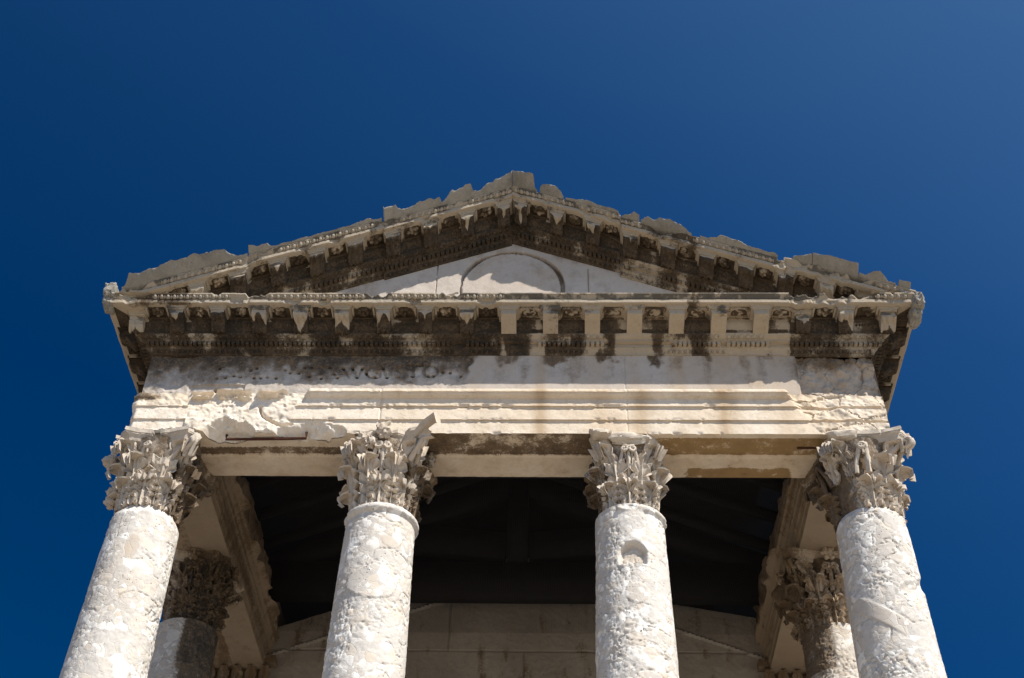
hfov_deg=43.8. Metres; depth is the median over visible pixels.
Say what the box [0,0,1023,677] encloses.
sky
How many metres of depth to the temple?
13.18 m
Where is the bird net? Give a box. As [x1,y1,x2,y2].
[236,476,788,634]
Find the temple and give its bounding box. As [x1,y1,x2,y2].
[59,170,946,677]

